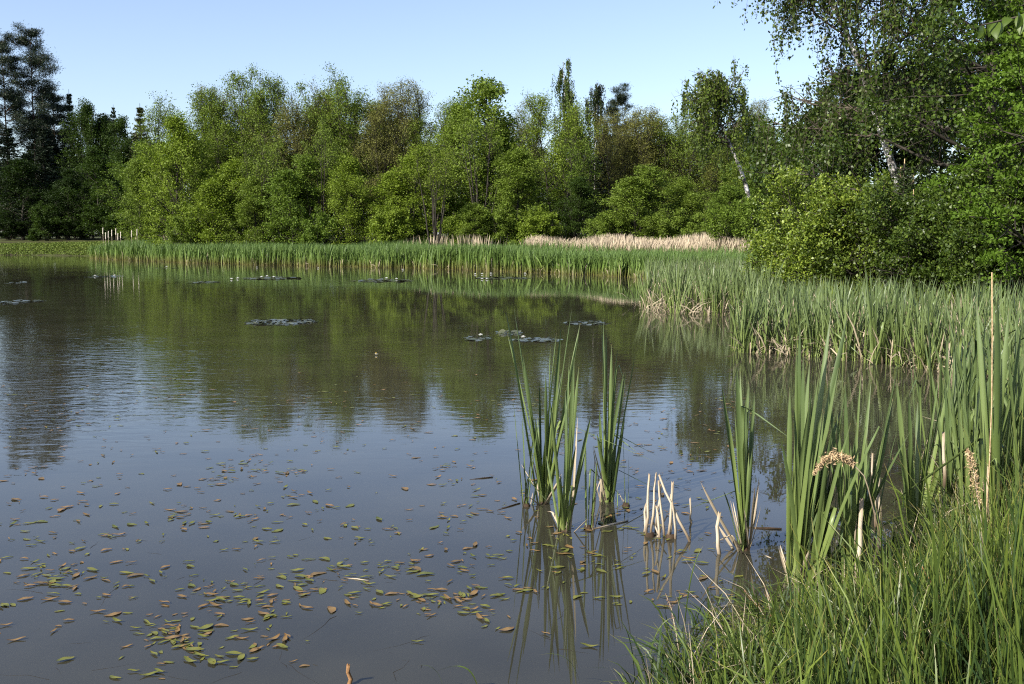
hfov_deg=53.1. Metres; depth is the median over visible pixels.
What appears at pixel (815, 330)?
cattail
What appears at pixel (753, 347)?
cattail
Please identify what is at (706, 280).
cattail
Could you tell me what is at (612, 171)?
budding tree
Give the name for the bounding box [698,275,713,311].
cattail
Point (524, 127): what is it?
budding tree
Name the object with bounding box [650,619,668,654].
grass shoot
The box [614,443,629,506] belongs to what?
cattail
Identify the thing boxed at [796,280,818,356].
cattail
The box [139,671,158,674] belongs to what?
pondweed leaf
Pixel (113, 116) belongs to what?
spruce tree
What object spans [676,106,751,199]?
tall tree
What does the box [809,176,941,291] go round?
bush
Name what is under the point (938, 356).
cattail
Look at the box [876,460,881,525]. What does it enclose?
dead stalk
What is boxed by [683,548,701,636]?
grass shoot
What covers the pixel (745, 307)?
cattail
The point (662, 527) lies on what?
broken reed clump
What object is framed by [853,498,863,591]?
dead stalk
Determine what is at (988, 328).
cattail
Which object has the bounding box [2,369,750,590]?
floating leaves
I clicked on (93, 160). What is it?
broadleaf tree
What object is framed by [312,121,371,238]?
deep wood tree
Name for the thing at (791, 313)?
cattail
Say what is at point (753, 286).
cattail
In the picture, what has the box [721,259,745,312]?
cattail
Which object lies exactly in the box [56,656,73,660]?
pondweed leaf
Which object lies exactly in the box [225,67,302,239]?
tall tree
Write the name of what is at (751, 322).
cattail
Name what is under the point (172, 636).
pondweed leaf
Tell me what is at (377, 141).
budding tree
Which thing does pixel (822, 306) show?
cattail
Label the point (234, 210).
deep wood tree
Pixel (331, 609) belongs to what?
pondweed leaf
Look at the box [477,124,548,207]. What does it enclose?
deep wood tree
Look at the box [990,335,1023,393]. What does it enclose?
cattail
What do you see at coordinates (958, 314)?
cattail
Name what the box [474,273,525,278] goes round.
water lily
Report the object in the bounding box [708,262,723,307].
cattail
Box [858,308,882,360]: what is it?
cattail
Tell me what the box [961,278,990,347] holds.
cattail
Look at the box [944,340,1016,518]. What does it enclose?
cattail
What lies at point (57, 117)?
pine tree
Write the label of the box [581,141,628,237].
spruce tree
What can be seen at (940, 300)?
cattail
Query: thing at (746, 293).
cattail
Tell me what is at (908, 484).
cattail
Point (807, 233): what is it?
bush
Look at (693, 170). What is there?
deep wood tree
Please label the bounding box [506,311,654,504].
cattail
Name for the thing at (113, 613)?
pondweed leaf
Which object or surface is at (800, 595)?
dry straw
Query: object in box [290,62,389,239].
tall tree
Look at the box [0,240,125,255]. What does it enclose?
meadow grass
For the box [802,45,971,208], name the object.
broadleaf tree
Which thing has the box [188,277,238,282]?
water lily
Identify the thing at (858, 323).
cattail
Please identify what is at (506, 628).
pondweed leaf
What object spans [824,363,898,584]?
cattail
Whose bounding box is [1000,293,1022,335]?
cattail
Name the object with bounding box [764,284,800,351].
cattail
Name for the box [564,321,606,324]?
water lily
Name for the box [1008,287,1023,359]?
cattail
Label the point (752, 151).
broadleaf tree
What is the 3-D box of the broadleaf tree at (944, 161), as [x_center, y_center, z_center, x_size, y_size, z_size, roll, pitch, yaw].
[15.997,-6.821,38.818,7.221,8.468,5.368,2,6,15]
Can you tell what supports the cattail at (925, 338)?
in the water
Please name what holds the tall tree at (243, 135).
on the ground at (54, 239)
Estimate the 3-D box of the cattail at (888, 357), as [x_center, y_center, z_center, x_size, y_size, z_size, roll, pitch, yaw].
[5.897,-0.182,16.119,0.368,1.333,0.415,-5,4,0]
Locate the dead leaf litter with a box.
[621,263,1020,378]
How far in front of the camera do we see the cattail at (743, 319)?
17.76 m
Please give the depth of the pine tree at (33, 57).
125.11 m
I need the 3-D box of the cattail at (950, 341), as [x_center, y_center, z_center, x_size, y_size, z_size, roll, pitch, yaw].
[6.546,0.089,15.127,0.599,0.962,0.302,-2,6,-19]
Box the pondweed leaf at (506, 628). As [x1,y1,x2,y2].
[499,627,513,630]
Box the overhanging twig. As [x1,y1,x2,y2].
[977,12,1023,39]
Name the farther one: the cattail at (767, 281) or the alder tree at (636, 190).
the alder tree at (636, 190)
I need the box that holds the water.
[0,255,1007,683]
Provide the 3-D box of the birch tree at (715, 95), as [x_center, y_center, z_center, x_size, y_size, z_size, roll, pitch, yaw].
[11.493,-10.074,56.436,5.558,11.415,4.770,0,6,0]
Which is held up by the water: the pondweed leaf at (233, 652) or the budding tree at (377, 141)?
the pondweed leaf at (233, 652)
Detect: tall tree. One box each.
[126,81,226,231]
[161,115,250,238]
[191,62,284,232]
[221,102,283,233]
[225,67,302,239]
[262,114,339,237]
[285,74,367,237]
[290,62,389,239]
[327,112,417,239]
[358,96,441,217]
[399,95,471,237]
[604,113,691,233]
[644,106,712,219]
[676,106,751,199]
[692,134,765,223]
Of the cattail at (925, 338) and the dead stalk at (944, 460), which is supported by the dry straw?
the dead stalk at (944, 460)
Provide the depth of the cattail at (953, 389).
7.76 m
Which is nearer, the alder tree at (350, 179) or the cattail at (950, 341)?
the cattail at (950, 341)
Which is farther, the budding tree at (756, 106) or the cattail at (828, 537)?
the budding tree at (756, 106)
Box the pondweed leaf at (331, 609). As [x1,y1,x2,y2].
[327,606,335,612]
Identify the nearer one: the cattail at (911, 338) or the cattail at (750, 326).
the cattail at (911, 338)
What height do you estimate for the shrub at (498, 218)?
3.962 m
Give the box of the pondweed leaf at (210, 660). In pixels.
[207,658,215,663]
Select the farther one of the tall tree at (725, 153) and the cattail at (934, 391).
the tall tree at (725, 153)
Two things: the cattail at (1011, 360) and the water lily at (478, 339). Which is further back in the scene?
the water lily at (478, 339)
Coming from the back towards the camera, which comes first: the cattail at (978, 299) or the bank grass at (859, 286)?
the bank grass at (859, 286)
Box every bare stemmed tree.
[236,122,287,244]
[294,114,342,244]
[407,133,459,245]
[441,113,509,242]
[554,133,601,238]
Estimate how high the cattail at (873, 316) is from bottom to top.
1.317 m
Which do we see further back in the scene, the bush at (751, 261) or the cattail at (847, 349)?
the bush at (751, 261)
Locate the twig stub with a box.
[346,663,352,683]
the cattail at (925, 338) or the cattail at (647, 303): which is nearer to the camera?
the cattail at (925, 338)
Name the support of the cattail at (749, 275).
on the ground at (54, 239)
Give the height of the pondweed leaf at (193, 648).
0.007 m
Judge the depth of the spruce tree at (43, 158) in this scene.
120.05 m
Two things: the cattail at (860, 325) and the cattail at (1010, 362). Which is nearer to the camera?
the cattail at (1010, 362)
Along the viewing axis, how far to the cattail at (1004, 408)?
8.16 m
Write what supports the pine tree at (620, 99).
on the ground at (54, 239)
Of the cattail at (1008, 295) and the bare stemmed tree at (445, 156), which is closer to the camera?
the cattail at (1008, 295)
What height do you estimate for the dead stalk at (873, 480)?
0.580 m
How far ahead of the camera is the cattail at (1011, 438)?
5.93 m
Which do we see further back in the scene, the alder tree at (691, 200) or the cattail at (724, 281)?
the alder tree at (691, 200)
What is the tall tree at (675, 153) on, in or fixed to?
on the ground at (54, 239)
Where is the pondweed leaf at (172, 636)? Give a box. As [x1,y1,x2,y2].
[164,635,180,638]
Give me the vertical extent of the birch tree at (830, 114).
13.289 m
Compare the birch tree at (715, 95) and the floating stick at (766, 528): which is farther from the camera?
the birch tree at (715, 95)
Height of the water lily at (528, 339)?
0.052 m
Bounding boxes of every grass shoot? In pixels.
[443,666,476,683]
[621,621,634,680]
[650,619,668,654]
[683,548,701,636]
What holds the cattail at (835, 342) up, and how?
in the water
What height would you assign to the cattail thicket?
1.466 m
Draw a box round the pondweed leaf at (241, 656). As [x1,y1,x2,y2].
[237,653,244,659]
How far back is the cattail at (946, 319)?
15.27 m
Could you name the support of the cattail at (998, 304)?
in the water
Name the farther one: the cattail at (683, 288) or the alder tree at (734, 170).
the alder tree at (734, 170)
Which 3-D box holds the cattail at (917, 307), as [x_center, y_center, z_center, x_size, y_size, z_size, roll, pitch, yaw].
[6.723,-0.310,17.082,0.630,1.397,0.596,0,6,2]
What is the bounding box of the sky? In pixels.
[0,0,1001,234]
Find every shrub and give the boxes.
[0,215,27,239]
[25,200,71,240]
[49,214,97,239]
[89,211,138,239]
[164,204,213,245]
[284,204,342,245]
[364,198,419,245]
[436,211,479,244]
[476,200,526,247]
[510,206,562,244]
[580,209,630,239]
[637,207,694,241]
[680,208,728,236]
[701,194,771,244]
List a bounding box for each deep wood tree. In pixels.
[0,160,19,217]
[16,146,82,237]
[92,137,184,238]
[151,143,204,232]
[185,140,268,232]
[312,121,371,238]
[329,156,372,240]
[412,196,458,240]
[415,143,491,241]
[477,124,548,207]
[531,127,613,238]
[531,146,572,238]
[581,150,649,232]
[665,130,709,236]
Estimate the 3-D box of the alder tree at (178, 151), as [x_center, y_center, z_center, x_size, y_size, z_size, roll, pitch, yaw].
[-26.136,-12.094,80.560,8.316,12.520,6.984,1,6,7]
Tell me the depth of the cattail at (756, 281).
26.14 m
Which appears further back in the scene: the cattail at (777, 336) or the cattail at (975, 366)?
the cattail at (777, 336)
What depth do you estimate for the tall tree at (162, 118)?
87.94 m
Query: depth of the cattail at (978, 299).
15.93 m
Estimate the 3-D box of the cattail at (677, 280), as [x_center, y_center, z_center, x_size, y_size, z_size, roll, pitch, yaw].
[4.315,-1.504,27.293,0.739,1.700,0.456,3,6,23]
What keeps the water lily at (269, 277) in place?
on the water
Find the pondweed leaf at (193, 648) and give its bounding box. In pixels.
[185,647,203,649]
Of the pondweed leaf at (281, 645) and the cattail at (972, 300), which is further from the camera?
the cattail at (972, 300)
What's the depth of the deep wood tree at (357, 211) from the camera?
95.97 m
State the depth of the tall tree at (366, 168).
87.81 m
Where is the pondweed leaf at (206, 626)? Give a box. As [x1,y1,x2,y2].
[197,623,212,628]
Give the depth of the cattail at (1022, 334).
13.14 m
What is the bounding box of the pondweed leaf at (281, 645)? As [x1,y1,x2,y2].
[277,643,287,647]
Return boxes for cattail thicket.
[634,254,1023,341]
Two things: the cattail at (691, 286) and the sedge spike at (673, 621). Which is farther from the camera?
the cattail at (691, 286)
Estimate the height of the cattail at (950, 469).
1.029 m
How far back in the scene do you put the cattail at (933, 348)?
15.21 m
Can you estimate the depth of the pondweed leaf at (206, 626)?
5.24 m
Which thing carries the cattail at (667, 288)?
in the water
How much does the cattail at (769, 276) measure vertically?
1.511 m
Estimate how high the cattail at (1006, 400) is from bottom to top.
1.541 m
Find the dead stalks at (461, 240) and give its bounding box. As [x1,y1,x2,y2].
[94,234,650,278]
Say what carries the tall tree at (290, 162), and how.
on the ground at (54, 239)
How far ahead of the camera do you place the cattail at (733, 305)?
25.52 m
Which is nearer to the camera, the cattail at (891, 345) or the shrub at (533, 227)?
the cattail at (891, 345)
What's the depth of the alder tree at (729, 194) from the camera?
63.16 m
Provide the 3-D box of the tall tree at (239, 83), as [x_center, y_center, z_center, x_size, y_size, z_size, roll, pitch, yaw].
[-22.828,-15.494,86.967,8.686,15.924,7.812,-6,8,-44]
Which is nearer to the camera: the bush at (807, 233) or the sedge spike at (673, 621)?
the sedge spike at (673, 621)
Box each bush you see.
[739,211,815,289]
[744,160,898,291]
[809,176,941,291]
[850,167,1023,303]
[919,159,1023,317]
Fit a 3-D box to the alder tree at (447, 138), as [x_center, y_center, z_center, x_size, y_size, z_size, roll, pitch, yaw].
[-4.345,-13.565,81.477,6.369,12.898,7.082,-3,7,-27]
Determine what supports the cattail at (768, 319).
in the water
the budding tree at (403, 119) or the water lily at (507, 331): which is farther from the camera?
the budding tree at (403, 119)
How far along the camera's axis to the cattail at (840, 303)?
16.57 m
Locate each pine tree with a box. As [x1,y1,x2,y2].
[0,20,66,238]
[0,30,38,207]
[28,79,74,237]
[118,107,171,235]
[594,83,634,190]
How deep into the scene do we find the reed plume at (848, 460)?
5.29 m
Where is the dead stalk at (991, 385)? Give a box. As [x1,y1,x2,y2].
[986,272,992,513]
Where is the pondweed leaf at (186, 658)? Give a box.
[183,656,196,661]
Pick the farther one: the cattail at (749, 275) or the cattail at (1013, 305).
the cattail at (749, 275)
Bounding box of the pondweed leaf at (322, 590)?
[319,588,325,593]
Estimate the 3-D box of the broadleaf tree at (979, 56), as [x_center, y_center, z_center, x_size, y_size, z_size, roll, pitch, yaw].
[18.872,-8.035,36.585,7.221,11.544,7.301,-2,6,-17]
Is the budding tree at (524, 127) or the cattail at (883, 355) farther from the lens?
the budding tree at (524, 127)
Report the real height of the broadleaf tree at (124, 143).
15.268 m
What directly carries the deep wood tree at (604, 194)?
on the ground at (54, 239)
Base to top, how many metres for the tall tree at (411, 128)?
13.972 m
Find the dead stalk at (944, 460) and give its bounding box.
[942,432,946,486]
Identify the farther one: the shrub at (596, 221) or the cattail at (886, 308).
the shrub at (596, 221)
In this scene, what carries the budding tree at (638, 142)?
on the ground at (54, 239)
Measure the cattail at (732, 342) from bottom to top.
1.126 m
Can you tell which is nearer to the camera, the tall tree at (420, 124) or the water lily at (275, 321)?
the water lily at (275, 321)
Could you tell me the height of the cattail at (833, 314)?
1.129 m
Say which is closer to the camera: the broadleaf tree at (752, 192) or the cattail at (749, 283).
the cattail at (749, 283)
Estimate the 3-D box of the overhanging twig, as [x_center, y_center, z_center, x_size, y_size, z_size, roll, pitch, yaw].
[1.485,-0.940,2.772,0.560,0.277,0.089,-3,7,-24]
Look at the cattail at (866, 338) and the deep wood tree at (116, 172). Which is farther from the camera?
the deep wood tree at (116, 172)
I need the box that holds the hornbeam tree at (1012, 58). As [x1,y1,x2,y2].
[915,0,1023,304]
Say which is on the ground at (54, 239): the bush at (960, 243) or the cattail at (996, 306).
the bush at (960, 243)
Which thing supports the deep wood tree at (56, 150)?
on the ground at (54, 239)
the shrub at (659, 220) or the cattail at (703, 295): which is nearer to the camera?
the cattail at (703, 295)
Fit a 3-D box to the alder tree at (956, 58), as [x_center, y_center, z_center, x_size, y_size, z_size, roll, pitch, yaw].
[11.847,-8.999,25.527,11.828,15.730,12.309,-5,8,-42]
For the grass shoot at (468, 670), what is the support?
on the water
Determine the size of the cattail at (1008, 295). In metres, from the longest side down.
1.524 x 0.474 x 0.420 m
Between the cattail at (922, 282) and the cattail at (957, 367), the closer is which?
the cattail at (957, 367)
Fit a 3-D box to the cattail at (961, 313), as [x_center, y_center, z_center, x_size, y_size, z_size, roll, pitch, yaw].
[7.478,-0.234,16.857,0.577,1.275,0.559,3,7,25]
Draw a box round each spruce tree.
[0,128,34,238]
[9,127,82,238]
[56,93,98,238]
[97,107,128,236]
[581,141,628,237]
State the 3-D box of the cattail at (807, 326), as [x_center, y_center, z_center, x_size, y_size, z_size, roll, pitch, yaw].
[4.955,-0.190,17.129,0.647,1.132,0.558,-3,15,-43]
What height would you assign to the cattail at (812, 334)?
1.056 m
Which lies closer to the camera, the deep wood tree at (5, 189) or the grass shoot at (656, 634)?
the grass shoot at (656, 634)
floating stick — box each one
[586,520,627,530]
[749,527,781,529]
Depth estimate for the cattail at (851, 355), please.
16.35 m
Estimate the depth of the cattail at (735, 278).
26.32 m
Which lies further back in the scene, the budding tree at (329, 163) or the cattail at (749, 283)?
the budding tree at (329, 163)
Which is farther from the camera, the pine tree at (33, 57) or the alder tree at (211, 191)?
the pine tree at (33, 57)
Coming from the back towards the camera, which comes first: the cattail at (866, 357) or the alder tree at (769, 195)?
the alder tree at (769, 195)
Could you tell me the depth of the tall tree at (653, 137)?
85.63 m
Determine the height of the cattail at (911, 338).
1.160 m
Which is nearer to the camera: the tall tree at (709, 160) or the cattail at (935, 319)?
the cattail at (935, 319)
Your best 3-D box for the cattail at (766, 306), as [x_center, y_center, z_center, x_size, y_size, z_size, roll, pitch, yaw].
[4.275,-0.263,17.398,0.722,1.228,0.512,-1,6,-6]
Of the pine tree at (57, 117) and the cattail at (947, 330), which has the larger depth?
the pine tree at (57, 117)
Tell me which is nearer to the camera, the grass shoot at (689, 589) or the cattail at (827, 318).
the grass shoot at (689, 589)
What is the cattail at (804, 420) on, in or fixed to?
in the water
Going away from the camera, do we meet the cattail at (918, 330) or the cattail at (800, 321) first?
the cattail at (918, 330)
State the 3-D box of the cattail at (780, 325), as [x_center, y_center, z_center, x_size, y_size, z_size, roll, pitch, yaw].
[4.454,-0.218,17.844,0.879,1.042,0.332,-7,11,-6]
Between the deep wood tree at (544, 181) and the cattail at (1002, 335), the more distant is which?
the deep wood tree at (544, 181)
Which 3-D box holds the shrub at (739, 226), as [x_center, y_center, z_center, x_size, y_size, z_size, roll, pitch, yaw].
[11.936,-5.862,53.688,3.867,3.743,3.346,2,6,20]
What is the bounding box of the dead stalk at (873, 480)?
[871,453,875,526]
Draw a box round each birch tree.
[550,57,583,239]
[571,83,615,222]
[671,56,766,218]
[712,0,1012,193]
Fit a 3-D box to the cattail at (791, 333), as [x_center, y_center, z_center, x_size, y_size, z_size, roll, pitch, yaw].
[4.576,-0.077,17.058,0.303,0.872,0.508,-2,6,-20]
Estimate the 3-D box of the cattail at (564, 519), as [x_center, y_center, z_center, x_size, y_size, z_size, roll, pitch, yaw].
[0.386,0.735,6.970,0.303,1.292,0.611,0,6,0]
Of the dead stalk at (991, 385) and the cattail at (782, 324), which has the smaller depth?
the dead stalk at (991, 385)
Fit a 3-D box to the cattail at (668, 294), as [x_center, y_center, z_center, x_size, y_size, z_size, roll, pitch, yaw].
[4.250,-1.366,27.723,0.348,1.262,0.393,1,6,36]
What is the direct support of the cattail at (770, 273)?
in the water
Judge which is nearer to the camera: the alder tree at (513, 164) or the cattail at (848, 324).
the cattail at (848, 324)
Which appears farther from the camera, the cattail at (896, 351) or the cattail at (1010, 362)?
the cattail at (896, 351)
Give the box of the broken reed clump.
[643,472,691,541]
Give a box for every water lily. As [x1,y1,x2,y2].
[0,299,40,303]
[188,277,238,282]
[243,275,300,279]
[244,318,314,324]
[351,277,413,281]
[464,334,489,340]
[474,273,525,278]
[495,329,521,334]
[512,336,562,341]
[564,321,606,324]
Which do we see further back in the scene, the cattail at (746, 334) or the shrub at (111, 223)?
the shrub at (111, 223)
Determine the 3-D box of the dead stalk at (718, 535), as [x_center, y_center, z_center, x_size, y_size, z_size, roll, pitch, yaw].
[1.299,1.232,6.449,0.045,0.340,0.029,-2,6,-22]
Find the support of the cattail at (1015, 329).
in the water
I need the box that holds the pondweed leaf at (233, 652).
[225,651,241,653]
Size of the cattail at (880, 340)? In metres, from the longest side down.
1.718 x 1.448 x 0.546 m
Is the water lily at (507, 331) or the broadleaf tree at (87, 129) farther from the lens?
the broadleaf tree at (87, 129)
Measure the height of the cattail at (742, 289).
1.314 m
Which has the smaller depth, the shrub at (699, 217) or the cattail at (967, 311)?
the cattail at (967, 311)
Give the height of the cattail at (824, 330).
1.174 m
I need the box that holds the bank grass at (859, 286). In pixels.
[759,273,969,319]
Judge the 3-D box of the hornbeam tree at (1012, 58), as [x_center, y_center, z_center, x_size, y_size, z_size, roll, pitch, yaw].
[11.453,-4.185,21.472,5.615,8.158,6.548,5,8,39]
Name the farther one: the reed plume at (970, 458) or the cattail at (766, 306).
the cattail at (766, 306)
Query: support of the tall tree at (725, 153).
on the ground at (54, 239)
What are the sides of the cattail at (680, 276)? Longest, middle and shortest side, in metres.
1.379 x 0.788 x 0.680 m
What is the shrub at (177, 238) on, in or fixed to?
on the ground at (54, 239)
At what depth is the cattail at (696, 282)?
28.65 m
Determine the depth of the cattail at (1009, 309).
14.68 m
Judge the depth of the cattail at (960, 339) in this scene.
14.76 m
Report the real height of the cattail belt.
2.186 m
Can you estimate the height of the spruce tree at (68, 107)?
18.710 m
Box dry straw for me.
[605,409,1010,683]
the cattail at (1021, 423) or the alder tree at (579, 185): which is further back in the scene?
the alder tree at (579, 185)
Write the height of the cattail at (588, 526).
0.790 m
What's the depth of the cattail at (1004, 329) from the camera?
13.76 m
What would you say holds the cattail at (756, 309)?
in the water
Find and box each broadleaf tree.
[0,158,58,239]
[18,108,63,237]
[36,168,98,239]
[46,97,117,237]
[58,144,135,239]
[80,111,126,237]
[101,114,140,236]
[737,114,783,222]
[746,75,884,215]
[757,136,819,200]
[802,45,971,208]
[861,53,1016,189]
[946,1,1023,171]
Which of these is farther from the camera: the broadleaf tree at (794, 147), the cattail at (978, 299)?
the broadleaf tree at (794, 147)
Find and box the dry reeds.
[519,232,754,255]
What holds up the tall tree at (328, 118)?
on the ground at (54, 239)
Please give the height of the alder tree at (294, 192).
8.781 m
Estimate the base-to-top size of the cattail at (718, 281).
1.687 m
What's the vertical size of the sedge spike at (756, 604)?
0.419 m
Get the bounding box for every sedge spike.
[665,593,680,656]
[744,590,773,632]
[764,585,772,631]
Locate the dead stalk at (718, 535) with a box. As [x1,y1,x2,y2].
[715,511,720,553]
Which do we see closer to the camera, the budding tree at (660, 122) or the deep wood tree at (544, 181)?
the budding tree at (660, 122)
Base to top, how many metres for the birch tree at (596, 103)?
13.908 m
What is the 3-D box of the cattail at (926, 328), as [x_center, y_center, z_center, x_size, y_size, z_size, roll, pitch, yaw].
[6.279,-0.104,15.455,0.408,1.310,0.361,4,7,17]
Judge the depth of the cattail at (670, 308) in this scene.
26.37 m
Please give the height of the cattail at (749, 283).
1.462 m
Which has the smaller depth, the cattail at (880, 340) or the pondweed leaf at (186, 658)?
the pondweed leaf at (186, 658)
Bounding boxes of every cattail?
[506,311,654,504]
[513,402,546,507]
[546,362,590,531]
[584,448,603,529]
[593,319,656,503]
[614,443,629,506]
[636,261,655,307]
[640,277,652,305]
[650,268,662,307]
[658,268,681,312]
[659,264,680,307]
[659,266,674,308]
[660,260,685,309]
[663,259,683,312]
[663,263,704,304]
[664,273,674,307]
[669,263,693,313]
[670,266,689,294]
[673,268,693,309]
[680,277,694,310]
[684,272,705,304]
[687,276,698,308]
[689,262,714,310]
[689,364,786,557]
[692,276,709,313]
[694,268,709,307]
[698,262,712,304]
[698,266,713,290]
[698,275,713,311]
[699,271,723,313]
[705,277,724,315]
[707,260,726,296]
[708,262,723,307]
[712,263,732,312]
[714,275,731,310]
[719,275,734,315]
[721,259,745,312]
[726,278,762,352]
[726,282,737,314]
[727,259,743,298]
[728,301,742,350]
[733,273,756,314]
[735,298,772,334]
[735,300,762,351]
[735,308,759,352]
[737,277,777,352]
[739,260,761,298]
[740,272,762,310]
[740,280,756,302]
[741,270,756,296]
[742,295,766,356]
[743,290,770,352]
[746,265,769,296]
[748,291,789,353]
[749,292,768,352]
[751,294,771,353]
[755,283,784,352]
[759,255,785,291]
[759,270,775,293]
[759,292,781,352]
[760,261,782,294]
[762,295,790,353]
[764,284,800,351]
[768,288,795,347]
[775,305,792,349]
[777,316,793,355]
[778,316,864,582]
[779,306,804,354]
[780,410,885,586]
[784,291,812,341]
[787,300,801,339]
[787,302,810,353]
[789,284,850,359]
[794,303,817,356]
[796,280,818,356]
[800,290,838,356]
[800,298,830,354]
[805,291,823,347]
[806,300,825,352]
[807,312,823,355]
[811,382,848,581]
[813,278,853,355]
[815,298,836,356]
[819,300,854,357]
[821,277,849,356]
[821,427,908,576]
[823,296,843,334]
[824,291,853,330]
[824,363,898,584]
[825,432,896,568]
[829,265,909,364]
[830,285,867,360]
[832,304,859,341]
[842,280,884,360]
[842,291,879,360]
[853,294,870,353]
[857,297,885,362]
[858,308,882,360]
[860,293,894,359]
[860,301,893,362]
[861,271,904,364]
[862,283,883,336]
[870,340,978,461]
[873,289,893,362]
[874,294,900,353]
[878,307,909,365]
[883,312,915,364]
[884,288,908,346]
[885,289,912,365]
[885,302,912,364]
[886,279,913,365]
[886,338,1023,527]
[888,280,915,355]
[891,283,926,334]
[895,279,955,367]
[896,378,944,539]
[897,308,924,368]
[900,278,943,347]
[902,300,924,360]
[905,284,935,367]
[908,323,1016,508]
[909,281,944,339]
[909,293,994,486]
[910,308,944,358]
[912,284,943,339]
[914,311,950,368]
[915,295,938,367]
[916,294,944,368]
[919,310,949,369]
[920,286,952,321]
[921,329,1010,480]
[922,330,1008,449]
[923,294,978,369]
[923,304,990,397]
[929,330,979,499]
[931,300,946,354]
[933,317,964,370]
[933,387,955,518]
[934,326,1023,437]
[939,301,974,359]
[943,335,1010,485]
[944,291,979,345]
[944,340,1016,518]
[945,307,974,366]
[947,337,1004,491]
[948,294,985,342]
[953,287,998,341]
[953,368,1023,529]
[954,291,1000,365]
[955,286,984,330]
[960,273,990,362]
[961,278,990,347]
[961,399,1018,494]
[966,308,995,372]
[968,324,1020,367]
[971,354,1020,444]
[974,294,1023,355]
[976,297,1022,535]
[979,276,1007,342]
[980,290,1012,323]
[980,319,1010,360]
[983,311,1005,373]
[984,290,1023,347]
[984,344,1023,431]
[990,321,1010,399]
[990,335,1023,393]
[993,304,1020,361]
[994,276,1020,312]
[999,311,1023,351]
[999,331,1018,476]
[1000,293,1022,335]
[1000,330,1018,486]
[1005,312,1022,357]
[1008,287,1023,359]
[1008,302,1023,524]
[1010,295,1016,325]
[1020,312,1023,347]
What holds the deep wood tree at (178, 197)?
on the ground at (54, 239)
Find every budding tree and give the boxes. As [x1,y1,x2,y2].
[182,84,243,235]
[246,74,334,214]
[302,97,347,237]
[341,82,410,210]
[375,76,443,238]
[506,96,553,244]
[588,103,652,215]
[603,104,685,237]
[620,115,694,233]
[651,134,733,215]
[736,98,772,193]
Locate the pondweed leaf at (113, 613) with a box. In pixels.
[104,611,121,615]
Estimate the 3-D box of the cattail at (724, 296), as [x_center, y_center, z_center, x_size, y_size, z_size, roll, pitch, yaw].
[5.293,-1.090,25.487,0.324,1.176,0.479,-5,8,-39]
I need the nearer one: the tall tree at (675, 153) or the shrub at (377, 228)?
the shrub at (377, 228)
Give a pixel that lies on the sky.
(111, 53)
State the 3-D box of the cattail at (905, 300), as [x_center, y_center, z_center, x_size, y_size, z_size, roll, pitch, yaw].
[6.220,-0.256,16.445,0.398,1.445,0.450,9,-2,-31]
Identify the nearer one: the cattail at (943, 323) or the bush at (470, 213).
the cattail at (943, 323)
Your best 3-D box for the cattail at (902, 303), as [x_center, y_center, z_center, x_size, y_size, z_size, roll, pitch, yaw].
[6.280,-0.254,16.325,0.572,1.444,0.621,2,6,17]
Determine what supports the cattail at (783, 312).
in the water
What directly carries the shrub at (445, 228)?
on the ground at (54, 239)
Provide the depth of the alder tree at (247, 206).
76.88 m
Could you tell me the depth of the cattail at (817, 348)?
16.86 m
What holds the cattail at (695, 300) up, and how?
in the water
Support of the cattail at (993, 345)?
in the water
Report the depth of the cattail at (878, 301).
17.23 m
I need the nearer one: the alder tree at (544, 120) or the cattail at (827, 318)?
the cattail at (827, 318)
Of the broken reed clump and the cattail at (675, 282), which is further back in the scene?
the cattail at (675, 282)
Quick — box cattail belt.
[87,236,761,278]
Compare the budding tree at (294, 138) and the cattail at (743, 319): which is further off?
the budding tree at (294, 138)
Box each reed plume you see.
[812,448,880,545]
[964,449,983,552]
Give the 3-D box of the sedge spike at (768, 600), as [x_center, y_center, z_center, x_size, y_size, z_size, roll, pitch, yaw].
[1.251,1.389,4.871,0.116,0.480,0.028,0,6,0]
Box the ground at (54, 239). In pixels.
[0,235,950,683]
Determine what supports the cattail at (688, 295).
in the water
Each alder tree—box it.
[115,157,162,241]
[131,109,230,246]
[174,155,257,244]
[216,175,283,244]
[246,152,337,244]
[323,153,382,246]
[347,144,449,244]
[423,70,548,245]
[423,93,490,245]
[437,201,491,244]
[473,147,558,243]
[510,88,608,239]
[550,176,605,241]
[588,163,684,239]
[655,175,710,237]
[697,183,758,237]
[704,153,766,230]
[715,0,1023,221]
[756,156,811,229]
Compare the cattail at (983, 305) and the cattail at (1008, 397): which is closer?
the cattail at (1008, 397)
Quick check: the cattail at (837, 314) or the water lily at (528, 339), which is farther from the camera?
the water lily at (528, 339)
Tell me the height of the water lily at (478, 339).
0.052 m
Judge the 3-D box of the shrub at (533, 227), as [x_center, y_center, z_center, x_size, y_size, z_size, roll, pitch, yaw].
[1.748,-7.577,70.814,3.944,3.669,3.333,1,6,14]
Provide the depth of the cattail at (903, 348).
15.84 m
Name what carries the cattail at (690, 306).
in the water
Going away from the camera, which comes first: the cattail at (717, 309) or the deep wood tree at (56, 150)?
the cattail at (717, 309)
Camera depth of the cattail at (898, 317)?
15.63 m
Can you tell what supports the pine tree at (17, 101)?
on the ground at (54, 239)
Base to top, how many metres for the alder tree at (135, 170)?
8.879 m
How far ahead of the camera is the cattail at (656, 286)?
28.43 m
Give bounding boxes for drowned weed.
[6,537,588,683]
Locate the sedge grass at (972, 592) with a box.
[597,394,1023,683]

